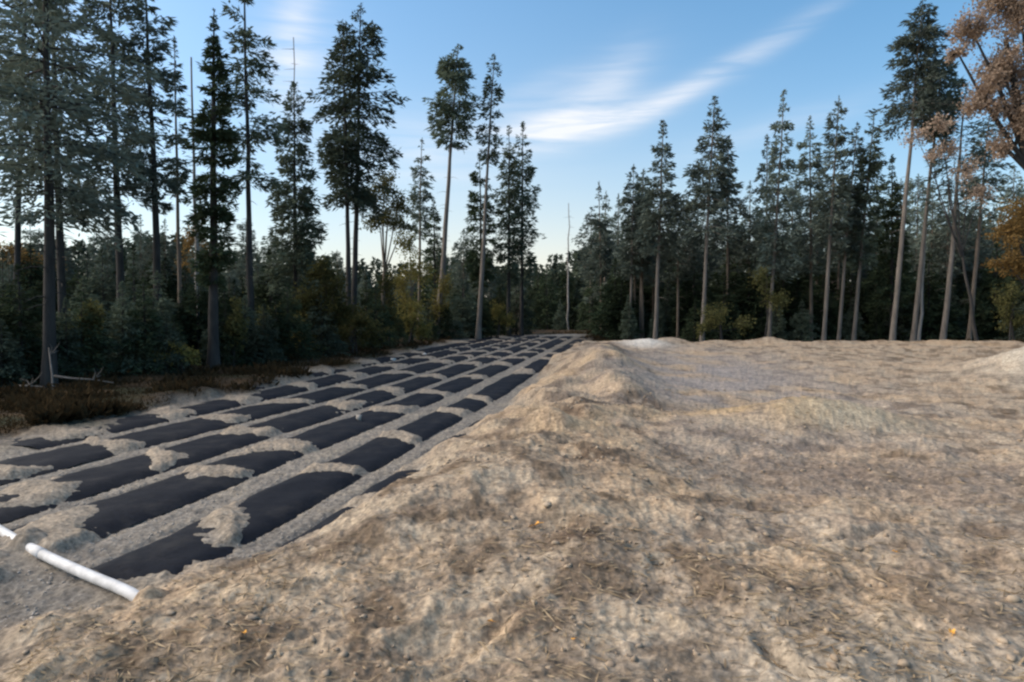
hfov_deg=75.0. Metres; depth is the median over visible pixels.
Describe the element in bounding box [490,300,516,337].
autumn shrub
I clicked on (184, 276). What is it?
young spruce
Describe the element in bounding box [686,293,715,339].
young spruce
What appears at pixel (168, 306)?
young spruce
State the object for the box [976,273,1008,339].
young spruce
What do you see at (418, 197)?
spruce tree
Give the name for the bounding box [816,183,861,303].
spruce tree
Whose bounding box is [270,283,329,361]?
young spruce
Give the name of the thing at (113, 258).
spruce tree
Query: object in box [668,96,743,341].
spruce tree
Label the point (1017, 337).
young spruce
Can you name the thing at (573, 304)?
young spruce
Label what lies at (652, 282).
spruce tree
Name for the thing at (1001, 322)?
young spruce
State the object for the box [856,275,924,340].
young spruce
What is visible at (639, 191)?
spruce tree
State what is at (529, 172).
spruce tree
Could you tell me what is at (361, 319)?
autumn shrub
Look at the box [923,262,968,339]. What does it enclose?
young spruce
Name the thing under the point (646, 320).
young spruce
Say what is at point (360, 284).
spruce tree
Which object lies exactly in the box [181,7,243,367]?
spruce tree
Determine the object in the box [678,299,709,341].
young spruce
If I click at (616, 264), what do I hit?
spruce tree
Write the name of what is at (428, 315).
young spruce
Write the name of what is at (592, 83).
sky
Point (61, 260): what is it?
pine tree
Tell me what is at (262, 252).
spruce tree
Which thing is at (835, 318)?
young spruce
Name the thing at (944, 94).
pine tree
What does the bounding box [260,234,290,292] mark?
spruce tree
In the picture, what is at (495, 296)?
young spruce
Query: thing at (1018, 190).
spruce tree
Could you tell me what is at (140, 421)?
fabric strip
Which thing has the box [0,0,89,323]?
pine tree
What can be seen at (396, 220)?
birch tree
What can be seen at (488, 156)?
pine tree
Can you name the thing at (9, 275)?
spruce tree
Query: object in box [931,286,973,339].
young spruce
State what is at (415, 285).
spruce tree
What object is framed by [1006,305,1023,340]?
young spruce
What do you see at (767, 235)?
spruce tree
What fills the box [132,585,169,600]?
soil heap
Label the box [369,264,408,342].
autumn shrub
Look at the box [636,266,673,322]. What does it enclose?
young spruce
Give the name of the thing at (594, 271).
spruce tree
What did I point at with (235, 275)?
young spruce
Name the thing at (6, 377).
young spruce
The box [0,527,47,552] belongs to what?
soil heap
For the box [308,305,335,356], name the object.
young spruce
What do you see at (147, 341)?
young spruce
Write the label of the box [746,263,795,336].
autumn shrub
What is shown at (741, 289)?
young spruce
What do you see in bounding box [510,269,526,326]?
spruce tree
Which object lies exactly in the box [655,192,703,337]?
spruce tree
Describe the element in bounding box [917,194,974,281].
spruce tree
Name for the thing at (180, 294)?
young spruce
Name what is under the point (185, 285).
young spruce
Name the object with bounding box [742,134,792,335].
spruce tree
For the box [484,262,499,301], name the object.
spruce tree
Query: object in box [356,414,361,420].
stone
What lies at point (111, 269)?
young spruce
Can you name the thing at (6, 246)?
autumn shrub
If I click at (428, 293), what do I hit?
young spruce
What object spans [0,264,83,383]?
young spruce
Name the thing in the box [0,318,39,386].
young spruce
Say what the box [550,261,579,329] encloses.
young spruce
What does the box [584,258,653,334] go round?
young spruce
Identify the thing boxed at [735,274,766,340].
young spruce
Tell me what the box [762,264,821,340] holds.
young spruce
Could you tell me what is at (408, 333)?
young spruce
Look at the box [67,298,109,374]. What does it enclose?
autumn shrub
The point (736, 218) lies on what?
spruce tree
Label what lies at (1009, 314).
autumn shrub
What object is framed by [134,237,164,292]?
spruce tree
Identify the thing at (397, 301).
young spruce
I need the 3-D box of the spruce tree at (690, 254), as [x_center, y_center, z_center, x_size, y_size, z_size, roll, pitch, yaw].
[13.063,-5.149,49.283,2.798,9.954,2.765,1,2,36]
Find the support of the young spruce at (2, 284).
on the ground
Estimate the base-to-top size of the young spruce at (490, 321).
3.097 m
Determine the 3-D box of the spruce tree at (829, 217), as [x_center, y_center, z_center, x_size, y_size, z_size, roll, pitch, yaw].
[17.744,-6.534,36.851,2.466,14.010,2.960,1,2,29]
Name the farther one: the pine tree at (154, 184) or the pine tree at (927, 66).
the pine tree at (927, 66)
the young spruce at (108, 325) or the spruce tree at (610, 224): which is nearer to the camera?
the young spruce at (108, 325)
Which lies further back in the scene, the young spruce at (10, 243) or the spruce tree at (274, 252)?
the spruce tree at (274, 252)
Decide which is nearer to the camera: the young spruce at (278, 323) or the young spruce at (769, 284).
the young spruce at (278, 323)
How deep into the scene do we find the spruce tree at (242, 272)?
40.52 m
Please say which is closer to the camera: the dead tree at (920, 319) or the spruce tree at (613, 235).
the dead tree at (920, 319)
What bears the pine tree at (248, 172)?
on the ground
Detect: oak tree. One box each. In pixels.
[897,111,997,340]
[943,0,1023,169]
[980,193,1023,284]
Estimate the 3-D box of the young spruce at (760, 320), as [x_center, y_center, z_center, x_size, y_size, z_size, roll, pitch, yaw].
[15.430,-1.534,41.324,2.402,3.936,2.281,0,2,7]
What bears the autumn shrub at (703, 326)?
on the ground
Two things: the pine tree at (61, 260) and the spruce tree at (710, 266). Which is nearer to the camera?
the pine tree at (61, 260)
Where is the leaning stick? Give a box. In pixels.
[48,343,59,388]
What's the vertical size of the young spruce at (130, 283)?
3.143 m
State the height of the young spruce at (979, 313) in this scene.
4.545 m
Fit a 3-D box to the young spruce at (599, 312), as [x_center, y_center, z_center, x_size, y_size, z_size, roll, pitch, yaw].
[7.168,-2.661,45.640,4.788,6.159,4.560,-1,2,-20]
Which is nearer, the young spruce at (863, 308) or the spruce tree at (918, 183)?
the young spruce at (863, 308)
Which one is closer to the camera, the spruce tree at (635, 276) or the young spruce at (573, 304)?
the spruce tree at (635, 276)
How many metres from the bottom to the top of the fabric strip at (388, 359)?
0.650 m
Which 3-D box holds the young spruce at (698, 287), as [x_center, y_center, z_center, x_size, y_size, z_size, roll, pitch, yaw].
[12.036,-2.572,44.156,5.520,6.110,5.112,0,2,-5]
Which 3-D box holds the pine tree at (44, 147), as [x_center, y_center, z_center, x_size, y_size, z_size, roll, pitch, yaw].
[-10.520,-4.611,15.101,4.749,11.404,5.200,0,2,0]
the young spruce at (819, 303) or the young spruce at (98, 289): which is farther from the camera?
the young spruce at (819, 303)
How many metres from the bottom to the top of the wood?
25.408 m
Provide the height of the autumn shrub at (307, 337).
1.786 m
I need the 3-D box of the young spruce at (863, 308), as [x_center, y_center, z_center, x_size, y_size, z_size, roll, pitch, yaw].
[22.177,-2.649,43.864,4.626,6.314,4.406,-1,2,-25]
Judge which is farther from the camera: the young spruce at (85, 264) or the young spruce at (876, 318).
the young spruce at (876, 318)
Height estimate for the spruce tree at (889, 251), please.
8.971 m
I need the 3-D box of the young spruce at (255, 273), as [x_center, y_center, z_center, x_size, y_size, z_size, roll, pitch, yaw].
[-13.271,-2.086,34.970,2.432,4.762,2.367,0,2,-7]
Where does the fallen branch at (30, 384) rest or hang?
on the ground
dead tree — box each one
[186,57,199,324]
[284,37,297,236]
[564,203,572,329]
[917,174,931,340]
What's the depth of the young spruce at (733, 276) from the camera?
45.20 m
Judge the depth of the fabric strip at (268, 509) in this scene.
5.99 m
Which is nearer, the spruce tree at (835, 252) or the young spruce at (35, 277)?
the young spruce at (35, 277)
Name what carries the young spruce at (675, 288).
on the ground
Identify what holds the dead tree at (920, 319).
on the ground
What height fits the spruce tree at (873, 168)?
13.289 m
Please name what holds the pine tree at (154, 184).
on the ground
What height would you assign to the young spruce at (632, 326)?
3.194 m
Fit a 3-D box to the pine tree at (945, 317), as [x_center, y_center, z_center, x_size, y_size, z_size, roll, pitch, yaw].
[23.280,-6.367,34.940,3.593,13.801,3.021,1,2,26]
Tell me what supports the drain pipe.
on the ground
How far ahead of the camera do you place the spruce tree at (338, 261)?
36.36 m
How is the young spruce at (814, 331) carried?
on the ground
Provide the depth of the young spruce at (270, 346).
21.72 m
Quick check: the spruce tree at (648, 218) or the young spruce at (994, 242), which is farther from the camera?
the young spruce at (994, 242)
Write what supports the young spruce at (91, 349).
on the ground
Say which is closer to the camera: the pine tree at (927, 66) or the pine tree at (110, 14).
the pine tree at (110, 14)
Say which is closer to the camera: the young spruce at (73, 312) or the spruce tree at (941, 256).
the young spruce at (73, 312)
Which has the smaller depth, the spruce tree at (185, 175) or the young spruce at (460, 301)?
the spruce tree at (185, 175)
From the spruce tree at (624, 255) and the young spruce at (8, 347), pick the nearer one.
the young spruce at (8, 347)
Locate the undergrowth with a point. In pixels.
(49, 405)
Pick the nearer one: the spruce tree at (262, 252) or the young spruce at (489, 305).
the spruce tree at (262, 252)
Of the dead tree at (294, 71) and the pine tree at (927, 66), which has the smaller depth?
the dead tree at (294, 71)
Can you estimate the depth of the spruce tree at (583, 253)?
66.91 m
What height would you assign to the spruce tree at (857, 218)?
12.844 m
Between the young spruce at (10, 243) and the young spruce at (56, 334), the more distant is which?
the young spruce at (10, 243)
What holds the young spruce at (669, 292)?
on the ground
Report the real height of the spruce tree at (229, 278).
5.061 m
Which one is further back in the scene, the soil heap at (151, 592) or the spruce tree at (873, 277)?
the spruce tree at (873, 277)
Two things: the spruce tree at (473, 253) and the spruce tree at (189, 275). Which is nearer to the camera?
the spruce tree at (189, 275)
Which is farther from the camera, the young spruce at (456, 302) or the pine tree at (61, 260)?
the young spruce at (456, 302)
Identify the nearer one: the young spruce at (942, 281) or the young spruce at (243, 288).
the young spruce at (243, 288)
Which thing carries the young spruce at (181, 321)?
on the ground
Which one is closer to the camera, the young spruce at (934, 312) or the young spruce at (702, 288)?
the young spruce at (934, 312)
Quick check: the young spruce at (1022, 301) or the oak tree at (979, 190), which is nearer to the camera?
the oak tree at (979, 190)
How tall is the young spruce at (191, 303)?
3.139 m
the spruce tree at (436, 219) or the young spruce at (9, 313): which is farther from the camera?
the spruce tree at (436, 219)
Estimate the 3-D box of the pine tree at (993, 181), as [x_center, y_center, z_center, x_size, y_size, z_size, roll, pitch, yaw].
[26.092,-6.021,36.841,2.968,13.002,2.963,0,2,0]
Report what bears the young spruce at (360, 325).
on the ground
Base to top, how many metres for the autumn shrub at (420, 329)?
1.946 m
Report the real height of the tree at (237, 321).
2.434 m
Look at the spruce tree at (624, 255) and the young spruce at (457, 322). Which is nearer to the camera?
the young spruce at (457, 322)
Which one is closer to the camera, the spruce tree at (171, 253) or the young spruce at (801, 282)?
the spruce tree at (171, 253)
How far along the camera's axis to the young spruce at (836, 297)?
46.13 m
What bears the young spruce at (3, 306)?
on the ground
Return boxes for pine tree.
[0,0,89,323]
[0,0,118,327]
[0,0,162,387]
[59,0,173,319]
[114,0,190,312]
[207,0,291,335]
[304,20,382,345]
[311,3,410,343]
[421,44,482,330]
[473,54,504,338]
[866,0,963,340]
[907,55,972,340]
[918,87,998,339]
[957,117,1014,340]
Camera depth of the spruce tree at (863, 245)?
48.08 m
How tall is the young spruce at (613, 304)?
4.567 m
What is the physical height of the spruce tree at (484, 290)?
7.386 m
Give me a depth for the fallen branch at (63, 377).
14.64 m
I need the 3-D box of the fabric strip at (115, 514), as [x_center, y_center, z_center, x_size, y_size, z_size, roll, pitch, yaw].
[0.102,0.585,24.866,0.902,0.672,41.125,0,2,10]
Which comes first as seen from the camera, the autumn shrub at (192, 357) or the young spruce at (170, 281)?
the autumn shrub at (192, 357)
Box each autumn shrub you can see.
[0,239,67,325]
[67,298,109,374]
[153,340,200,372]
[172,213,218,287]
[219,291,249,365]
[254,299,290,351]
[289,255,363,354]
[289,312,326,356]
[325,306,393,352]
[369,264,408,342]
[396,307,435,342]
[423,269,452,338]
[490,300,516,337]
[693,301,756,339]
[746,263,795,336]
[987,278,1023,340]
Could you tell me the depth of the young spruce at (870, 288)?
44.82 m
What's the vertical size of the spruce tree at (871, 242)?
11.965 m
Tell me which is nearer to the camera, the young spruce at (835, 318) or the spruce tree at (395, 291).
the young spruce at (835, 318)
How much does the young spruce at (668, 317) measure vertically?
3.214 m
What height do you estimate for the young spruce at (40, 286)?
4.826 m
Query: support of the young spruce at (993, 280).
on the ground
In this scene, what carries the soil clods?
on the ground
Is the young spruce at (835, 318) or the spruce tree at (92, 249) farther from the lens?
the young spruce at (835, 318)
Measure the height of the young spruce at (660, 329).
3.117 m
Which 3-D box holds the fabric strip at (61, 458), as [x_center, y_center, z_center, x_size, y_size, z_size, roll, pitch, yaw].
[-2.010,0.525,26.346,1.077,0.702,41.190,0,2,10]
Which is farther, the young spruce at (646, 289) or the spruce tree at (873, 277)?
the young spruce at (646, 289)
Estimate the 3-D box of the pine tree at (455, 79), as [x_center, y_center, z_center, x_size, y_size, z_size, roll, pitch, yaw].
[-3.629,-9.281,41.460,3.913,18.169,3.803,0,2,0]
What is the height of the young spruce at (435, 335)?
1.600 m
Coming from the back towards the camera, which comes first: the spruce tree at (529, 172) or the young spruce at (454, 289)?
the young spruce at (454, 289)
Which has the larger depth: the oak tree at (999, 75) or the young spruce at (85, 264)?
the young spruce at (85, 264)
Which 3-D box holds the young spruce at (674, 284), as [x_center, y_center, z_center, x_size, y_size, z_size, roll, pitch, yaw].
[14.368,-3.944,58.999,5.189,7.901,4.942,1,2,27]
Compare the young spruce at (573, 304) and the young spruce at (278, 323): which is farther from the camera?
the young spruce at (573, 304)
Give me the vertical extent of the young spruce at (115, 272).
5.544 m
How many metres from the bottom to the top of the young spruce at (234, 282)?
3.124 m
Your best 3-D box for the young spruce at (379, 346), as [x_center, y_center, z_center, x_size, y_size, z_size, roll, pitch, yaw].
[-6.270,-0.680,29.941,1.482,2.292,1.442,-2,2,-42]
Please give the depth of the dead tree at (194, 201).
24.78 m
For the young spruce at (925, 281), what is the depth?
43.34 m
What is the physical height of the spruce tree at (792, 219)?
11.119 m
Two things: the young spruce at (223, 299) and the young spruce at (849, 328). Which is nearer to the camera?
the young spruce at (223, 299)
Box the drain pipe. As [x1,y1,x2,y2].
[0,525,138,600]
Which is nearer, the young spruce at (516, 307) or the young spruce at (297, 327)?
the young spruce at (297, 327)
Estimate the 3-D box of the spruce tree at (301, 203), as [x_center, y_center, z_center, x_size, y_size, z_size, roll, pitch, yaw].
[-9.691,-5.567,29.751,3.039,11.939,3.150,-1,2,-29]
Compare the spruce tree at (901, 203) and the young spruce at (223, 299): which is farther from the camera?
the spruce tree at (901, 203)
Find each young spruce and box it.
[0,242,34,327]
[0,249,31,341]
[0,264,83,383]
[0,289,36,378]
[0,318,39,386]
[0,346,15,381]
[12,244,56,327]
[24,259,72,339]
[25,322,77,380]
[35,314,64,378]
[40,297,92,380]
[56,261,90,316]
[56,276,112,333]
[56,291,128,380]
[57,304,105,366]
[67,251,111,320]
[68,248,132,322]
[89,247,125,300]
[89,281,151,374]
[100,314,115,354]
[104,242,145,315]
[104,277,185,376]
[106,250,135,309]
[107,265,165,365]
[126,270,199,358]
[132,298,176,371]
[136,240,182,316]
[136,257,182,317]
[138,312,190,373]
[163,266,206,346]
[165,315,197,368]
[167,290,201,359]
[171,252,189,301]
[171,283,207,357]
[172,279,238,364]
[194,327,231,366]
[201,298,252,366]
[205,276,244,363]
[219,250,244,313]
[223,295,266,363]
[225,278,250,350]
[232,277,247,308]
[241,302,286,364]
[242,257,269,329]
[254,248,284,330]
[261,296,298,361]
[269,277,291,309]
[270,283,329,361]
[278,287,304,356]
[299,293,354,356]
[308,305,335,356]
[345,296,361,341]
[358,276,377,317]
[359,303,386,348]
[380,280,395,328]
[391,291,404,333]
[402,286,433,336]
[402,329,415,343]
[414,298,443,339]
[421,272,452,321]
[423,316,439,340]
[433,298,460,339]
[443,246,476,314]
[443,313,468,339]
[445,280,487,338]
[448,285,464,322]
[461,298,487,337]
[465,282,497,325]
[465,295,500,337]
[483,275,510,328]
[484,288,516,335]
[494,284,537,334]
[510,276,538,328]
[526,267,562,329]
[529,264,570,329]
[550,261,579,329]
[552,299,568,329]
[560,287,586,329]
[574,280,603,329]
[575,248,609,329]
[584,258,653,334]
[587,257,648,340]
[596,279,638,340]
[601,296,624,339]
[618,295,640,339]
[625,261,662,327]
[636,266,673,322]
[636,298,652,337]
[637,319,648,338]
[645,299,667,338]
[650,256,681,300]
[650,299,672,338]
[653,273,675,335]
[660,256,719,339]
[666,257,691,297]
[666,274,698,340]
[669,302,690,339]
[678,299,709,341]
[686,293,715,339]
[691,272,716,302]
[705,270,744,340]
[708,249,749,308]
[712,289,745,339]
[729,240,791,340]
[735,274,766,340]
[741,295,765,338]
[745,285,774,339]
[750,270,782,295]
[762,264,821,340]
[762,303,789,340]
[770,255,814,300]
[779,244,820,338]
[783,300,820,341]
[796,287,817,341]
[803,309,821,340]
[813,243,837,308]
[813,272,841,339]
[813,293,846,340]
[813,302,836,339]
[829,254,884,340]
[829,260,860,305]
[830,276,849,333]
[841,297,868,340]
[848,278,873,338]
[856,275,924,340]
[864,250,906,332]
[866,302,887,340]
[876,282,927,340]
[886,252,972,340]
[902,252,939,300]
[902,265,942,338]
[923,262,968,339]
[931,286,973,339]
[953,264,991,339]
[958,280,994,340]
[967,257,989,328]
[975,241,1022,340]
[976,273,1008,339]
[978,217,1007,280]
[986,273,1023,340]
[990,275,1023,340]
[994,274,1023,340]
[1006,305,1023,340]
[1011,307,1023,341]
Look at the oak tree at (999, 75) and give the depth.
14.75 m
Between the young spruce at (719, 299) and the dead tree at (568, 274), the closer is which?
the young spruce at (719, 299)
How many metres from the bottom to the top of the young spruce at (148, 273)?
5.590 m
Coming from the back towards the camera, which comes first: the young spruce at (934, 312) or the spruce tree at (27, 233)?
the young spruce at (934, 312)
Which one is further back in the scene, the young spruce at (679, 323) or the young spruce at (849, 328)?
the young spruce at (679, 323)
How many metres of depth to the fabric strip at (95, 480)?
8.44 m
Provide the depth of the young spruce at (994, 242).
48.99 m
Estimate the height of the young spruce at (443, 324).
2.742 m
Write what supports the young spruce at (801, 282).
on the ground
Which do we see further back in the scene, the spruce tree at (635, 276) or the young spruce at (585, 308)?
the young spruce at (585, 308)
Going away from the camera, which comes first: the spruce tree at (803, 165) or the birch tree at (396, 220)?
the birch tree at (396, 220)
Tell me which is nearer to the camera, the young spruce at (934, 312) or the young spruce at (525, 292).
the young spruce at (934, 312)
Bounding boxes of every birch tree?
[358,169,419,304]
[388,228,435,340]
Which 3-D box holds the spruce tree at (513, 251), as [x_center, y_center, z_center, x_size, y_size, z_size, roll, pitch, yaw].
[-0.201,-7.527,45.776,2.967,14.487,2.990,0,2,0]
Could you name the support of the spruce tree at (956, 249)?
on the ground
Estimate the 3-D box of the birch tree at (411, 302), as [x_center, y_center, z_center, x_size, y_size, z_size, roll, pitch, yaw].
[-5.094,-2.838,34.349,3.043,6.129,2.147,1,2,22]
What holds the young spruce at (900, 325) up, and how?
on the ground
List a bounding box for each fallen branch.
[19,374,42,386]
[53,367,113,382]
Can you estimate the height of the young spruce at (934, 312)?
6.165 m
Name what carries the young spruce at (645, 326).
on the ground
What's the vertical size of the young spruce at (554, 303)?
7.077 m
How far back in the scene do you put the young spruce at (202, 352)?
20.68 m
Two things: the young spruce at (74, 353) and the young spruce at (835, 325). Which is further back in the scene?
the young spruce at (835, 325)
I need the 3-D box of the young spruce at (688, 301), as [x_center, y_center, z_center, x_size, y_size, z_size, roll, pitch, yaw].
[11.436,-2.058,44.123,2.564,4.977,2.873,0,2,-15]
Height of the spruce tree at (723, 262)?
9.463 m
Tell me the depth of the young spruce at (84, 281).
20.07 m
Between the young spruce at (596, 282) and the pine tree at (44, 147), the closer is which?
the pine tree at (44, 147)
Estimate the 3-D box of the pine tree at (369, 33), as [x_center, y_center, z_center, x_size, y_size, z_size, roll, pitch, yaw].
[-7.775,-8.467,33.926,4.756,17.390,4.672,-1,2,-21]
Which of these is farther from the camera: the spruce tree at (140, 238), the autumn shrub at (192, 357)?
the spruce tree at (140, 238)
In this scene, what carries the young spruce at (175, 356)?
on the ground
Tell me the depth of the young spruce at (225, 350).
20.88 m
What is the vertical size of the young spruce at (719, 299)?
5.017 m
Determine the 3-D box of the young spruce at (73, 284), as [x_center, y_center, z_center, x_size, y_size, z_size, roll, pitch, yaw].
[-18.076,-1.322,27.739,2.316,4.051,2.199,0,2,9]
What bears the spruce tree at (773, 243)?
on the ground
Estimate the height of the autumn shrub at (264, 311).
2.183 m
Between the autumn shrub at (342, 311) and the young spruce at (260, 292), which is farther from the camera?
the young spruce at (260, 292)
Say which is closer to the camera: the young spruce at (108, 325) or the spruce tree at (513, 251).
the young spruce at (108, 325)
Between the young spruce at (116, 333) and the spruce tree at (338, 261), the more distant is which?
the spruce tree at (338, 261)
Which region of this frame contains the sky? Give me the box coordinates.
[0,0,1023,296]
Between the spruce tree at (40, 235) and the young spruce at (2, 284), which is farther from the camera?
the spruce tree at (40, 235)
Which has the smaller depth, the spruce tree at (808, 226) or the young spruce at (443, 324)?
the young spruce at (443, 324)
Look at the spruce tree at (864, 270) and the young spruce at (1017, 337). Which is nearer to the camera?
the young spruce at (1017, 337)
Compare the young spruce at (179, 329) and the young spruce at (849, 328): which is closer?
the young spruce at (179, 329)
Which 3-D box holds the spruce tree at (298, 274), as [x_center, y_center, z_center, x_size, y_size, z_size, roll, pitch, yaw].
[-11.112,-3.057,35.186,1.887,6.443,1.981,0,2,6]
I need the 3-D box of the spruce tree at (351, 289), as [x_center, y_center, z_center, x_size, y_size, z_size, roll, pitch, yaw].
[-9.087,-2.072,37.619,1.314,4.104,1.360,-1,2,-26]
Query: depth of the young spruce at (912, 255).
45.45 m
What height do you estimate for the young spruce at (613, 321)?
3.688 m
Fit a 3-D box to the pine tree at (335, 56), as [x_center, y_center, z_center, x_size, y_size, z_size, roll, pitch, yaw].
[-8.301,-7.768,33.100,3.510,16.088,3.399,1,2,31]
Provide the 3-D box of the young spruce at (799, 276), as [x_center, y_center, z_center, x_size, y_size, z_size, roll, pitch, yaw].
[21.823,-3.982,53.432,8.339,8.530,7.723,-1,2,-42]
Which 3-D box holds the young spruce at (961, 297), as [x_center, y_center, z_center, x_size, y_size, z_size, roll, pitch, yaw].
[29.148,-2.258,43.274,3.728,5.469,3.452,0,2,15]
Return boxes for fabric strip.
[0,335,539,484]
[0,336,556,523]
[7,335,522,449]
[11,336,572,537]
[91,337,587,579]
[255,337,495,389]
[280,419,481,546]
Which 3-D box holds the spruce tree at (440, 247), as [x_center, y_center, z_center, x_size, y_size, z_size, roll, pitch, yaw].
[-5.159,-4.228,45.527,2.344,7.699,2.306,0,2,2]
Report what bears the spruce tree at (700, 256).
on the ground
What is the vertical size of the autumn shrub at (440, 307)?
4.477 m
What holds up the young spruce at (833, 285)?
on the ground
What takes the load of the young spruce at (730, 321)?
on the ground
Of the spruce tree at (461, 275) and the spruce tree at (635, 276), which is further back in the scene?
the spruce tree at (461, 275)
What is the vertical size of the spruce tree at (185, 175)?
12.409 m
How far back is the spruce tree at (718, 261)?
54.79 m
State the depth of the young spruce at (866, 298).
44.78 m
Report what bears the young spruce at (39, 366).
on the ground
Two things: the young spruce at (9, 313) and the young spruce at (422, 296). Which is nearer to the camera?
the young spruce at (9, 313)
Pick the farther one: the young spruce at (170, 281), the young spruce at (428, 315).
the young spruce at (428, 315)
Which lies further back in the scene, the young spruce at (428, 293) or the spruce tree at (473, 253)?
the young spruce at (428, 293)
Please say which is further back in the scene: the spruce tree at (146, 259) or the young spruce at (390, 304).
the young spruce at (390, 304)
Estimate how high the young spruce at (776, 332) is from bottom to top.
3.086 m
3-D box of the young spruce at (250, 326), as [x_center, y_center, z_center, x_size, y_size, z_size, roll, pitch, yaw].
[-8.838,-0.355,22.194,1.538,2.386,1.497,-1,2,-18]
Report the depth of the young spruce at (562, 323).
59.29 m
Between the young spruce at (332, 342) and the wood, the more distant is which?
the wood
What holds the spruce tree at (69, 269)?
on the ground
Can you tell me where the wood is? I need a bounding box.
[22,219,1004,329]
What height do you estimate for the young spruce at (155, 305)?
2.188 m
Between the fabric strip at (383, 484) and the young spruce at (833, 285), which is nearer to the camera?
the fabric strip at (383, 484)
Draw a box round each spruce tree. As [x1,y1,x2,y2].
[0,252,28,305]
[21,221,43,263]
[24,228,55,290]
[55,234,82,296]
[74,234,110,302]
[88,231,125,293]
[124,214,152,289]
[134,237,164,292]
[145,219,184,297]
[161,36,192,305]
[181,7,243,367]
[182,238,208,320]
[218,257,241,298]
[231,220,264,292]
[253,237,286,309]
[260,81,329,296]
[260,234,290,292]
[284,237,316,294]
[329,251,345,302]
[341,268,359,306]
[357,268,373,309]
[387,268,402,309]
[403,262,421,303]
[407,137,436,326]
[421,197,448,306]
[422,224,451,290]
[448,232,471,308]
[459,152,498,324]
[468,259,492,298]
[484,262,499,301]
[488,125,529,335]
[500,121,546,335]
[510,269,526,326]
[571,207,603,327]
[579,180,617,327]
[587,192,623,283]
[602,194,627,287]
[606,243,629,287]
[612,190,655,321]
[614,163,649,339]
[619,174,663,338]
[626,168,655,338]
[629,119,692,338]
[636,210,671,322]
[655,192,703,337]
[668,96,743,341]
[674,206,709,291]
[679,214,713,291]
[685,195,725,301]
[708,137,752,335]
[708,239,738,289]
[712,208,747,293]
[729,181,771,277]
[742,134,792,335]
[745,89,804,336]
[750,207,784,283]
[776,183,813,294]
[785,115,835,340]
[797,180,836,283]
[809,97,855,340]
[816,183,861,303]
[826,199,876,276]
[831,122,871,340]
[840,217,875,291]
[843,114,889,340]
[861,154,916,333]
[862,202,895,290]
[875,179,919,262]
[886,218,914,274]
[899,174,940,270]
[906,180,960,287]
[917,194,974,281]
[935,204,977,279]
[952,227,987,302]
[960,203,999,305]
[979,204,1004,280]
[980,166,1023,277]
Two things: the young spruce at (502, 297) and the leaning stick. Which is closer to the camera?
the leaning stick
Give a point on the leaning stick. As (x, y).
(51, 369)
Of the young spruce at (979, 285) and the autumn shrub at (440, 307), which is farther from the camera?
the young spruce at (979, 285)
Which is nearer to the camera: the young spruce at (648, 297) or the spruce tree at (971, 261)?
the spruce tree at (971, 261)
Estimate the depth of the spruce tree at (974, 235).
43.43 m
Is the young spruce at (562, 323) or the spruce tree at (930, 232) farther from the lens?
the young spruce at (562, 323)
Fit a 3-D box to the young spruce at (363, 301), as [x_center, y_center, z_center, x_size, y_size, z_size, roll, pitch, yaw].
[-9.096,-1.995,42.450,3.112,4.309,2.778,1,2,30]
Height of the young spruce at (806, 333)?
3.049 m
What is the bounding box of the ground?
[0,329,1023,681]
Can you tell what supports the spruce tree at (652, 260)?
on the ground
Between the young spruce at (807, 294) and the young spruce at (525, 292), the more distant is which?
the young spruce at (525, 292)
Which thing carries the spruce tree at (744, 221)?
on the ground
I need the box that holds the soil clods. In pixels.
[15,365,1023,681]
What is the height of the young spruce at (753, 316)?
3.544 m
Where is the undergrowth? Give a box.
[0,330,1023,435]
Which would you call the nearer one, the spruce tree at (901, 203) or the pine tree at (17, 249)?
the pine tree at (17, 249)
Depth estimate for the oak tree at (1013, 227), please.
21.84 m
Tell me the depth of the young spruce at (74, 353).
16.66 m
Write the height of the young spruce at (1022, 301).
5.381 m
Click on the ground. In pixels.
(762, 377)
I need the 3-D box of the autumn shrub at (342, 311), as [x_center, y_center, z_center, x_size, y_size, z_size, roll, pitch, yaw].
[-7.120,-1.322,25.450,3.030,3.900,1.855,0,2,0]
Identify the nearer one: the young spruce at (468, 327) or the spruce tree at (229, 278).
the spruce tree at (229, 278)
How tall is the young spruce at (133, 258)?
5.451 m
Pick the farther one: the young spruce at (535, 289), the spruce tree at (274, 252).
the young spruce at (535, 289)
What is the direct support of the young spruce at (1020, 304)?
on the ground
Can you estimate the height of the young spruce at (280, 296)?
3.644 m
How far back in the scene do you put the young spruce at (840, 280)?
47.84 m
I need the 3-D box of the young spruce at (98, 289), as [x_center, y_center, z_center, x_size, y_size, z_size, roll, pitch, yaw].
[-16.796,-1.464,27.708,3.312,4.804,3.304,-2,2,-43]
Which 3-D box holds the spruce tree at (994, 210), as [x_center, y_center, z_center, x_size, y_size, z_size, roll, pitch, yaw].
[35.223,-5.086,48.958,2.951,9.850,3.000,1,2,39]

